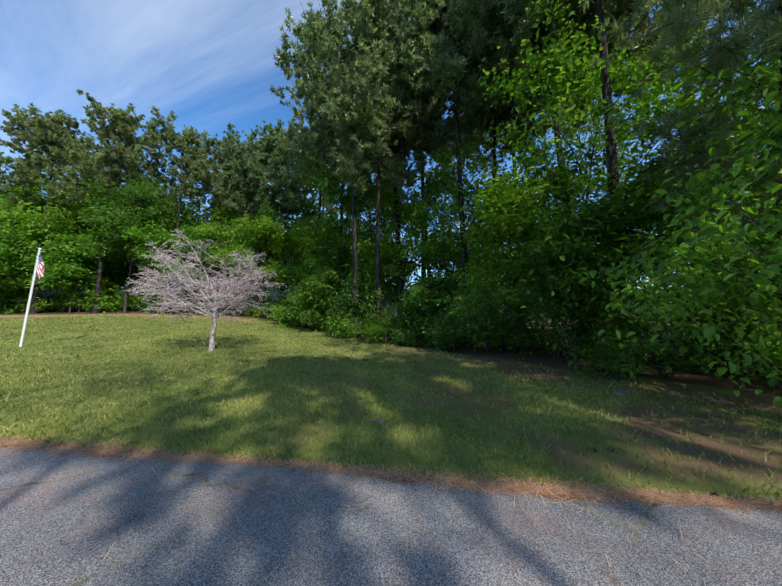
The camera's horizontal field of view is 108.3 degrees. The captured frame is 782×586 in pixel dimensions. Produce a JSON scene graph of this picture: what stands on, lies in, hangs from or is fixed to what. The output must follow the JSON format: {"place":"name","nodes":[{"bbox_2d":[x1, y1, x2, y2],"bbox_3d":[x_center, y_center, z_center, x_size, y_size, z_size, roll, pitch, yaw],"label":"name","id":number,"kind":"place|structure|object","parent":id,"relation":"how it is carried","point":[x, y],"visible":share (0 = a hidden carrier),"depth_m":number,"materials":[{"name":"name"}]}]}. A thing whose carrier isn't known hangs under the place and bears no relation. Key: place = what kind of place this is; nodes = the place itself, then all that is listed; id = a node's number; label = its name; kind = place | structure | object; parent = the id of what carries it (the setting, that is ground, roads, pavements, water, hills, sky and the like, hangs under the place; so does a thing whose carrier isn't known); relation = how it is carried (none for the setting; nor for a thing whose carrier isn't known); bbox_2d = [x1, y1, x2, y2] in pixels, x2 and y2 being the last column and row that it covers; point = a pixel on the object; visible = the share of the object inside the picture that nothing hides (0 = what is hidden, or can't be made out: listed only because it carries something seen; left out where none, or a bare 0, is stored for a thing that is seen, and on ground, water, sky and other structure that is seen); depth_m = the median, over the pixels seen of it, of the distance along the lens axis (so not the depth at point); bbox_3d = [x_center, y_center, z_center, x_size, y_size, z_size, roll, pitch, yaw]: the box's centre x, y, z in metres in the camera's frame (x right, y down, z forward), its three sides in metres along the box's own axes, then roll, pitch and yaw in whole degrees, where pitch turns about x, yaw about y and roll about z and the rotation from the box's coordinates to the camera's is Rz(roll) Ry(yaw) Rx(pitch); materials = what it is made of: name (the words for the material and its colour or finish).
{"place":"outdoors","nodes":[
{"label":"outdoors","id":0,"kind":"place"},
{"bbox_2d":[0,0,779,289],"label":"sky","id":1,"kind":"structure","parent":0,"point":[210,63],"materials":[{"name":"blue"}]},
{"bbox_2d":[0,445,781,585],"bbox_3d":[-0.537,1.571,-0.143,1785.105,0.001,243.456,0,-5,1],"label":"road","id":2,"kind":"structure","parent":0,"point":[163,537],"depth_m":2.07,"materials":[{"name":"grey asphalt"}]},
{"bbox_2d":[0,432,781,585],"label":"pine needles","id":3,"kind":"object","parent":2,"relation":"on","point":[565,491],"visible":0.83,"depth_m":2.71,"materials":[{"name":"brown plant"}]},
{"bbox_2d":[0,270,781,501],"bbox_3d":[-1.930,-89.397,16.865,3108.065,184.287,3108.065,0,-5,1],"label":"ground","id":4,"kind":"structure","parent":0,"point":[704,383],"depth_m":5.04,"materials":[{"name":"green plant"}]},
{"bbox_2d":[0,287,29,314],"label":"shrub","id":5,"kind":"object","parent":4,"relation":"on","point":[13,293],"visible":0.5,"depth_m":36.61,"materials":[{"name":"green plant"}]},
{"bbox_2d":[0,239,47,293],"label":"hardwood","id":6,"kind":"object","parent":4,"relation":"on","point":[13,276],"visible":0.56,"depth_m":34.01,"materials":[{"name":"green plant"}]},
{"bbox_2d":[0,217,62,295],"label":"hardwood","id":7,"kind":"object","parent":4,"relation":"on","point":[6,235],"visible":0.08,"depth_m":34.49,"materials":[{"name":"green plant"}]},
{"bbox_2d":[0,144,62,296],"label":"pine","id":8,"kind":"object","parent":4,"relation":"on","point":[34,158],"visible":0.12,"depth_m":46.82,"materials":[{"name":"green plant"}]},
{"bbox_2d":[19,248,44,346],"bbox_3d":[-17.083,0.250,13.498,1.215,4.913,0.171,-2,-5,18],"label":"flagpole","id":9,"kind":"object","parent":4,"relation":"on","point":[39,268],"visible":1,"depth_m":13.54,"materials":[{"name":"white metal"}]},
{"bbox_2d":[11,293,53,312],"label":"shrub","id":10,"kind":"object","parent":4,"relation":"on","point":[47,300],"visible":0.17,"depth_m":36.12,"materials":[{"name":"green plant"}]},
{"bbox_2d":[17,295,54,312],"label":"shrub","id":11,"kind":"object","parent":4,"relation":"on","point":[42,305],"visible":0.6,"depth_m":36.17,"materials":[{"name":"green plant"}]},
{"bbox_2d":[0,193,72,252],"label":"hardwood","id":12,"kind":"object","parent":4,"relation":"on","point":[7,202],"visible":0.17,"depth_m":35.56,"materials":[{"name":"green plant"}]},
{"bbox_2d":[0,102,104,313],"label":"pine","id":13,"kind":"object","parent":4,"relation":"on","point":[42,134],"visible":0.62,"depth_m":35.54,"materials":[{"name":"green plant"}]},
{"bbox_2d":[0,174,119,297],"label":"hardwood","id":14,"kind":"object","parent":4,"relation":"on","point":[33,190],"visible":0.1,"depth_m":36.61,"materials":[{"name":"green plant"}]},
{"bbox_2d":[0,207,129,311],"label":"hardwood","id":15,"kind":"object","parent":4,"relation":"on","point":[33,237],"visible":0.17,"depth_m":35.53,"materials":[{"name":"green plant"}]},
{"bbox_2d":[12,231,126,312],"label":"hardwood","id":16,"kind":"object","parent":4,"relation":"on","point":[75,263],"visible":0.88,"depth_m":34.85,"materials":[{"name":"green plant"}]},
{"bbox_2d":[51,289,88,311],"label":"shrub","id":17,"kind":"object","parent":4,"relation":"on","point":[63,297],"visible":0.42,"depth_m":37.35,"materials":[{"name":"green plant"}]},
{"bbox_2d":[0,180,146,306],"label":"hardwood","id":18,"kind":"object","parent":4,"relation":"on","point":[54,211],"visible":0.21,"depth_m":35.21,"materials":[{"name":"green plant"}]},
{"bbox_2d":[55,280,91,311],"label":"shrub","id":19,"kind":"object","parent":4,"relation":"on","point":[79,301],"visible":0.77,"depth_m":36.47,"materials":[{"name":"green plant"}]},
{"bbox_2d":[0,164,155,296],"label":"hardwood","id":20,"kind":"object","parent":4,"relation":"on","point":[21,193],"visible":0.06,"depth_m":37.49,"materials":[{"name":"green plant"}]},
{"bbox_2d":[54,177,151,296],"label":"hardwood","id":21,"kind":"object","parent":4,"relation":"on","point":[78,227],"visible":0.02,"depth_m":41.20,"materials":[{"name":"green plant"}]},
{"bbox_2d":[44,89,169,312],"bbox_3d":[-36.145,-11.381,36.293,11.725,28.083,11.716,-4,-6,38],"label":"pine","id":22,"kind":"object","parent":4,"relation":"on","point":[121,127],"visible":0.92,"depth_m":35.60,"materials":[{"name":"green plant"}]},
{"bbox_2d":[84,290,132,312],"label":"shrub","id":23,"kind":"object","parent":4,"relation":"on","point":[105,304],"visible":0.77,"depth_m":35.99,"materials":[{"name":"green plant"}]},
{"bbox_2d":[76,139,171,298],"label":"pine","id":24,"kind":"object","parent":4,"relation":"on","point":[107,173],"visible":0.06,"depth_m":40.93,"materials":[{"name":"green plant"}]},
{"bbox_2d":[87,203,174,310],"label":"hardwood","id":25,"kind":"object","parent":4,"relation":"on","point":[134,269],"visible":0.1,"depth_m":40.31,"materials":[{"name":"green plant"}]},
{"bbox_2d":[67,172,199,312],"bbox_3d":[-32.453,-6.488,36.219,12.666,18.150,17.421,3,-6,-27],"label":"hardwood","id":26,"kind":"object","parent":4,"relation":"on","point":[112,215],"visible":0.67,"depth_m":34.77,"materials":[{"name":"green plant"}]},
{"bbox_2d":[112,285,163,312],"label":"shrub","id":27,"kind":"object","parent":4,"relation":"on","point":[133,301],"visible":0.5,"depth_m":37.63,"materials":[{"name":"green plant"}]},
{"bbox_2d":[75,171,210,292],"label":"hardwood","id":28,"kind":"object","parent":4,"relation":"on","point":[190,211],"visible":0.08,"depth_m":42.74,"materials":[{"name":"green plant"}]},
{"bbox_2d":[116,227,170,292],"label":"hardwood","id":29,"kind":"object","parent":4,"relation":"on","point":[125,276],"visible":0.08,"depth_m":50.78,"materials":[{"name":"green plant"}]},
{"bbox_2d":[136,294,162,310],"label":"shrub","id":30,"kind":"object","parent":4,"relation":"on","point":[143,302],"visible":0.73,"depth_m":36.81,"materials":[{"name":"green plant"}]},
{"bbox_2d":[105,219,225,312],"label":"hardwood","id":31,"kind":"object","parent":4,"relation":"on","point":[159,237],"visible":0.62,"depth_m":33.65,"materials":[{"name":"green plant"}]},
{"bbox_2d":[127,106,219,312],"bbox_3d":[-29.382,-10.785,38.998,10.342,27.145,11.100,0,-5,1],"label":"pine","id":32,"kind":"object","parent":4,"relation":"on","point":[186,161],"visible":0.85,"depth_m":38.03,"materials":[{"name":"green plant"}]},
{"bbox_2d":[177,169,220,290],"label":"pine","id":33,"kind":"object","parent":4,"relation":"on","point":[202,203],"visible":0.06,"depth_m":49.95,"materials":[{"name":"green plant"}]},
{"bbox_2d":[124,228,285,351],"bbox_3d":[-7.986,-0.045,12.296,5.348,5.247,6.600,5,-7,-43],"label":"bare tree","id":34,"kind":"object","parent":4,"relation":"on","point":[225,296],"visible":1,"depth_m":11.77,"materials":[{"name":"grey plant"}]},
{"bbox_2d":[188,249,242,295],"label":"hardwood","id":35,"kind":"object","parent":4,"relation":"on","point":[215,274],"visible":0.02,"depth_m":41.28,"materials":[{"name":"green plant"}]},
{"bbox_2d":[198,156,254,287],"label":"pine","id":36,"kind":"object","parent":4,"relation":"on","point":[210,214],"visible":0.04,"depth_m":42.87,"materials":[{"name":"green plant"}]},
{"bbox_2d":[178,189,277,291],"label":"hardwood","id":37,"kind":"object","parent":4,"relation":"on","point":[218,213],"visible":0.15,"depth_m":39.33,"materials":[{"name":"green plant"}]},
{"bbox_2d":[187,220,269,281],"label":"hardwood","id":38,"kind":"object","parent":4,"relation":"on","point":[218,232],"visible":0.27,"depth_m":36.09,"materials":[{"name":"green plant"}]},
{"bbox_2d":[168,176,295,290],"bbox_3d":[-22.192,-6.935,44.246,18.791,19.712,13.892,1,-5,-6],"label":"hardwood","id":39,"kind":"object","parent":4,"relation":"on","point":[178,227],"visible":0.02,"depth_m":39.87,"materials":[{"name":"green plant"}]},
{"bbox_2d":[196,130,272,314],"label":"pine","id":40,"kind":"object","parent":4,"relation":"on","point":[225,191],"visible":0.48,"depth_m":37.33,"materials":[{"name":"green plant"}]},
{"bbox_2d":[198,212,293,317],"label":"hardwood","id":41,"kind":"object","parent":4,"relation":"on","point":[244,240],"visible":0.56,"depth_m":33.53,"materials":[{"name":"green plant"}]},
{"bbox_2d":[219,122,303,316],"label":"pine","id":42,"kind":"object","parent":4,"relation":"on","point":[251,145],"visible":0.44,"depth_m":35.63,"materials":[{"name":"green plant"}]},
{"bbox_2d":[238,215,314,290],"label":"hardwood","id":43,"kind":"object","parent":4,"relation":"on","point":[282,273],"visible":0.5,"depth_m":33.22,"materials":[{"name":"green plant"}]},
{"bbox_2d":[246,118,318,303],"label":"pine","id":44,"kind":"object","parent":4,"relation":"on","point":[276,155],"visible":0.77,"depth_m":33.80,"materials":[{"name":"green plant"}]},
{"bbox_2d":[253,177,328,285],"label":"hardwood","id":45,"kind":"object","parent":4,"relation":"on","point":[303,212],"visible":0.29,"depth_m":36.73,"materials":[{"name":"green plant"}]},
{"bbox_2d":[278,283,306,327],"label":"shrub","id":46,"kind":"object","parent":4,"relation":"on","point":[290,308],"visible":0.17,"depth_m":23.98,"materials":[{"name":"green plant"}]},
{"bbox_2d":[269,51,356,275],"bbox_3d":[-6.905,-9.327,28.097,8.781,25.057,11.503,0,-5,1],"label":"pine","id":47,"kind":"object","parent":4,"relation":"on","point":[297,113],"visible":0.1,"depth_m":26.90,"materials":[{"name":"green plant"}]},
{"bbox_2d":[290,267,345,326],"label":"shrub","id":48,"kind":"object","parent":4,"relation":"on","point":[319,292],"visible":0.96,"depth_m":20.50,"materials":[{"name":"green plant"}]},
{"bbox_2d":[289,233,352,291],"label":"hardwood","id":49,"kind":"object","parent":4,"relation":"on","point":[307,269],"visible":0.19,"depth_m":27.26,"materials":[{"name":"green plant"}]},
{"bbox_2d":[300,171,345,236],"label":"tree","id":50,"kind":"object","parent":4,"relation":"on","point":[323,206],"visible":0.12,"depth_m":41.41,"materials":[{"name":"green plant"}]},
{"bbox_2d":[285,38,377,291],"bbox_3d":[-4.100,-8.689,25.082,10.370,23.678,8.941,0,-5,1],"label":"pine","id":51,"kind":"object","parent":4,"relation":"on","point":[330,129],"visible":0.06,"depth_m":24.36,"materials":[{"name":"green plant"}]},
{"bbox_2d":[323,309,354,335],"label":"shrub","id":52,"kind":"object","parent":4,"relation":"on","point":[332,328],"visible":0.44,"depth_m":17.94,"materials":[{"name":"green plant"}]},
{"bbox_2d":[332,318,358,338],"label":"shrub","id":53,"kind":"object","parent":4,"relation":"on","point":[344,334],"visible":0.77,"depth_m":16.70,"materials":[{"name":"green plant"}]},
{"bbox_2d":[290,153,416,293],"bbox_3d":[-3.169,-3.706,23.617,10.588,13.469,9.955,0,-5,1],"label":"hardwood","id":54,"kind":"object","parent":4,"relation":"on","point":[325,232],"visible":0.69,"depth_m":22.04,"materials":[{"name":"green plant"}]},
{"bbox_2d":[272,0,436,336],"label":"pine","id":55,"kind":"object","parent":4,"relation":"on","point":[318,35],"visible":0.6,"depth_m":17.37,"materials":[{"name":"green plant"}]},
{"bbox_2d":[320,274,400,339],"bbox_3d":[-1.855,0.870,16.099,4.878,3.758,4.541,0,-5,1],"label":"shrub","id":56,"kind":"object","parent":4,"relation":"on","point":[348,332],"visible":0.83,"depth_m":15.90,"materials":[{"name":"green plant"}]},
{"bbox_2d":[328,259,393,320],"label":"bush","id":57,"kind":"object","parent":4,"relation":"on","point":[363,292],"visible":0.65,"depth_m":18.52,"materials":[{"name":"green plant"}]},
{"bbox_2d":[326,287,399,335],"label":"shrub","id":58,"kind":"object","parent":4,"relation":"on","point":[349,318],"visible":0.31,"depth_m":17.50,"materials":[{"name":"green plant"}]},
{"bbox_2d":[319,40,428,327],"bbox_3d":[-0.976,-6.556,17.385,6.480,18.750,7.833,0,-5,1],"label":"pine","id":59,"kind":"object","parent":4,"relation":"on","point":[388,166],"visible":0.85,"depth_m":16.90,"materials":[{"name":"green plant"}]},
{"bbox_2d":[357,311,393,342],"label":"shrub","id":60,"kind":"object","parent":4,"relation":"on","point":[376,334],"visible":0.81,"depth_m":14.41,"materials":[{"name":"green plant"}]},
{"bbox_2d":[333,0,443,333],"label":"pine","id":61,"kind":"object","parent":4,"relation":"on","point":[388,45],"visible":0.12,"depth_m":18.76,"materials":[{"name":"green plant"}]},
{"bbox_2d":[326,181,452,285],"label":"hardwood","id":62,"kind":"object","parent":4,"relation":"on","point":[368,210],"visible":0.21,"depth_m":22.68,"materials":[{"name":"green plant"}]},
{"bbox_2d":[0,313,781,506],"bbox_3d":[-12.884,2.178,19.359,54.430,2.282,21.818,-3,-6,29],"label":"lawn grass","id":63,"kind":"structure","parent":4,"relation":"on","point":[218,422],"depth_m":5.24,"materials":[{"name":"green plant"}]},
{"bbox_2d":[340,165,457,307],"bbox_3d":[0.939,-3.123,21.326,7.996,12.456,8.009,-2,-5,17],"label":"hardwood","id":64,"kind":"object","parent":4,"relation":"on","point":[387,247],"visible":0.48,"depth_m":19.94,"materials":[{"name":"green plant"}]},
{"bbox_2d":[389,328,423,346],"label":"shrub","id":65,"kind":"object","parent":4,"relation":"on","point":[406,339],"visible":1,"depth_m":13.67,"materials":[{"name":"green plant"}]},
{"bbox_2d":[388,301,442,341],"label":"shrub","id":66,"kind":"object","parent":4,"relation":"on","point":[417,328],"visible":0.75,"depth_m":13.89,"materials":[{"name":"green plant"}]},
{"bbox_2d":[391,269,462,342],"bbox_3d":[1.884,0.697,14.531,3.696,3.970,4.216,0,-5,1],"label":"shrub","id":67,"kind":"object","parent":4,"relation":"on","point":[425,293],"visible":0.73,"depth_m":14.12,"materials":[{"name":"green plant"}]},
{"bbox_2d":[405,38,465,276],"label":"pine","id":68,"kind":"object","parent":4,"relation":"on","point":[448,144],"visible":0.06,"depth_m":23.37,"materials":[{"name":"green plant"}]},
{"bbox_2d":[398,97,478,275],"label":"pine","id":69,"kind":"object","parent":4,"relation":"on","point":[429,268],"visible":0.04,"depth_m":26.92,"materials":[{"name":"green plant"}]},
{"bbox_2d":[418,314,465,351],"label":"shrub","id":70,"kind":"object","parent":4,"relation":"on","point":[438,339],"visible":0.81,"depth_m":12.37,"materials":[{"name":"green plant"}]},
{"bbox_2d":[387,133,517,338],"bbox_3d":[4.269,-3.024,18.525,8.004,12.117,10.300,-2,-5,17],"label":"hardwood","id":71,"kind":"object","parent":4,"relation":"on","point":[452,190],"visible":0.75,"depth_m":17.01,"materials":[{"name":"green plant"}]},
{"bbox_2d":[426,238,487,313],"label":"hardwood","id":72,"kind":"object","parent":4,"relation":"on","point":[445,266],"visible":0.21,"depth_m":27.35,"materials":[{"name":"green plant"}]},
{"bbox_2d":[415,282,500,350],"bbox_3d":[3.246,1.252,13.523,5.770,3.604,3.507,5,-7,-43],"label":"shrub","id":73,"kind":"object","parent":4,"relation":"on","point":[440,328],"visible":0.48,"depth_m":12.73,"materials":[{"name":"green plant"}]},
{"bbox_2d":[419,105,505,229],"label":"pine","id":74,"kind":"object","parent":4,"relation":"on","point":[455,222],"visible":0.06,"depth_m":35.01,"materials":[{"name":"green plant"}]},
{"bbox_2d":[393,0,532,342],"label":"pine","id":75,"kind":"object","parent":4,"relation":"on","point":[461,50],"visible":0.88,"depth_m":15.78,"materials":[{"name":"green plant"}]},
{"bbox_2d":[444,312,508,350],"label":"shrub","id":76,"kind":"object","parent":4,"relation":"on","point":[472,341],"visible":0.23,"depth_m":12.36,"materials":[{"name":"green plant"}]},
{"bbox_2d":[433,278,525,353],"bbox_3d":[3.669,0.945,10.950,3.784,3.056,3.624,0,-5,1],"label":"shrub","id":77,"kind":"object","parent":4,"relation":"on","point":[482,337],"visible":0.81,"depth_m":10.96,"materials":[{"name":"green plant"}]},
{"bbox_2d":[455,282,534,353],"bbox_3d":[4.547,2.227,11.823,3.191,5.139,4.942,-4,-7,41],"label":"shrub","id":78,"kind":"object","parent":4,"relation":"on","point":[498,318],"visible":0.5,"depth_m":10.87,"materials":[{"name":"green plant"}]},
{"bbox_2d":[426,9,565,332],"bbox_3d":[8.410,-9.821,20.452,9.648,25.991,11.332,-3,-6,35],"label":"pine","id":79,"kind":"object","parent":4,"relation":"on","point":[433,92],"visible":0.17,"depth_m":19.87,"materials":[{"name":"green plant"}]},
{"bbox_2d":[445,172,546,294],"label":"hardwood","id":80,"kind":"object","parent":4,"relation":"on","point":[472,250],"visible":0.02,"depth_m":20.54,"materials":[{"name":"green plant"}]},
{"bbox_2d":[443,156,571,349],"bbox_3d":[4.975,-1.109,12.601,6.060,7.423,6.397,-5,-7,43],"label":"hardwood","id":81,"kind":"object","parent":4,"relation":"on","point":[499,217],"visible":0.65,"depth_m":11.22,"materials":[{"name":"green plant"}]},
{"bbox_2d":[448,43,571,321],"bbox_3d":[9.986,-10.078,21.917,10.573,26.500,8.828,0,-5,1],"label":"pine","id":82,"kind":"object","parent":4,"relation":"on","point":[505,116],"visible":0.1,"depth_m":20.78,"materials":[{"name":"green plant"}]},
{"bbox_2d":[504,314,553,348],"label":"shrub","id":83,"kind":"object","parent":4,"relation":"on","point":[531,331],"visible":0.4,"depth_m":12.64,"materials":[{"name":"green plant"}]},
{"bbox_2d":[447,128,622,347],"bbox_3d":[6.904,-2.180,12.687,7.370,9.505,7.214,-4,-6,36],"label":"hardwood","id":84,"kind":"object","parent":4,"relation":"on","point":[533,183],"visible":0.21,"depth_m":11.61,"materials":[{"name":"green plant"}]},
{"bbox_2d":[446,0,644,344],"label":"pine","id":85,"kind":"object","parent":4,"relation":"on","point":[516,48],"visible":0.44,"depth_m":13.77,"materials":[{"name":"green plant"}]},
{"bbox_2d":[500,293,608,359],"bbox_3d":[5.983,0.680,10.382,3.715,3.503,3.718,-2,-5,20],"label":"shrub","id":86,"kind":"object","parent":4,"relation":"on","point":[559,355],"visible":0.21,"depth_m":10.25,"materials":[{"name":"green plant"}]},
{"bbox_2d":[508,270,615,365],"bbox_3d":[5.673,0.725,9.241,3.289,3.271,3.656,-2,-6,25],"label":"shrub","id":87,"kind":"object","parent":4,"relation":"on","point":[562,327],"visible":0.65,"depth_m":8.82,"materials":[{"name":"green plant"}]},
{"bbox_2d":[533,327,600,357],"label":"shrub","id":88,"kind":"object","parent":4,"relation":"on","point":[552,350],"visible":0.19,"depth_m":11.21,"materials":[{"name":"green plant"}]},
{"bbox_2d":[499,0,657,363],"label":"pine","id":89,"kind":"object","parent":4,"relation":"on","point":[588,14],"visible":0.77,"depth_m":10.83,"materials":[{"name":"green plant"}]},
{"bbox_2d":[525,95,634,234],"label":"pine","id":90,"kind":"object","parent":4,"relation":"on","point":[570,134],"visible":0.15,"depth_m":26.96,"materials":[{"name":"green plant"}]},
{"bbox_2d":[493,187,670,364],"bbox_3d":[5.817,-0.307,8.822,5.207,5.260,4.118,3,-6,-31],"label":"hardwood","id":91,"kind":"object","parent":4,"relation":"on","point":[579,239],"visible":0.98,"depth_m":8.24,"materials":[{"name":"green plant"}]},
{"bbox_2d":[553,326,672,380],"bbox_3d":[5.816,1.570,7.321,2.257,1.462,2.403,2,-5,-24],"label":"shrub","id":92,"kind":"object","parent":4,"relation":"on","point":[617,353],"visible":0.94,"depth_m":7.10,"materials":[{"name":"green plant"}]},
{"bbox_2d":[453,0,781,340],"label":"hardwood","id":93,"kind":"object","parent":4,"relation":"on","point":[590,83],"visible":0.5,"depth_m":9.96,"materials":[{"name":"green plant"}]},
{"bbox_2d":[535,0,710,330],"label":"pine","id":94,"kind":"object","parent":4,"relation":"on","point":[617,94],"visible":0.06,"depth_m":17.41,"materials":[{"name":"green plant"}]},
{"bbox_2d":[578,0,732,361],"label":"pine","id":95,"kind":"object","parent":4,"relation":"on","point":[646,19],"visible":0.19,"depth_m":13.62,"materials":[{"name":"green plant"}]},
{"bbox_2d":[561,142,781,372],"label":"hardwood","id":96,"kind":"object","parent":4,"relation":"on","point":[633,184],"visible":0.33,"depth_m":8.10,"materials":[{"name":"green plant"}]},
{"bbox_2d":[570,5,781,316],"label":"hardwood","id":97,"kind":"object","parent":4,"relation":"on","point":[677,99],"visible":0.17,"depth_m":9.43,"materials":[{"name":"green plant"}]},
{"bbox_2d":[580,0,778,124],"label":"pine","id":98,"kind":"object","parent":4,"relation":"on","point":[638,4],"visible":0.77,"depth_m":6.74,"materials":[{"name":"green plant"}]},
{"bbox_2d":[578,52,781,406],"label":"hardwood","id":99,"kind":"object","parent":4,"relation":"on","point":[725,284],"visible":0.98,"depth_m":4.41,"materials":[{"name":"green plant"}]},
{"bbox_2d":[590,0,781,272],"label":"tree","id":100,"kind":"object","parent":4,"relation":"on","point":[766,20],"visible":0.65,"depth_m":5.83,"materials":[{"name":"green plant"}]},
{"bbox_2d":[594,287,781,379],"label":"shrub","id":101,"kind":"object","parent":4,"relation":"on","point":[680,360],"visible":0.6,"depth_m":6.84,"materials":[{"name":"green plant"}]},
{"bbox_2d":[603,275,781,372],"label":"shrub","id":102,"kind":"object","parent":4,"relation":"on","point":[687,347],"visible":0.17,"depth_m":8.10,"materials":[{"name":"green plant"}]},
{"bbox_2d":[614,0,779,197],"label":"tree","id":103,"kind":"object","parent":4,"relation":"on","point":[750,6],"visible":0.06,"depth_m":14.44,"materials":[{"name":"green plant"}]},
{"bbox_2d":[712,320,781,388],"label":"shrub","id":104,"kind":"object","parent":4,"relation":"on","point":[771,365],"visible":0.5,"depth_m":6.62,"materials":[{"name":"green plant"}]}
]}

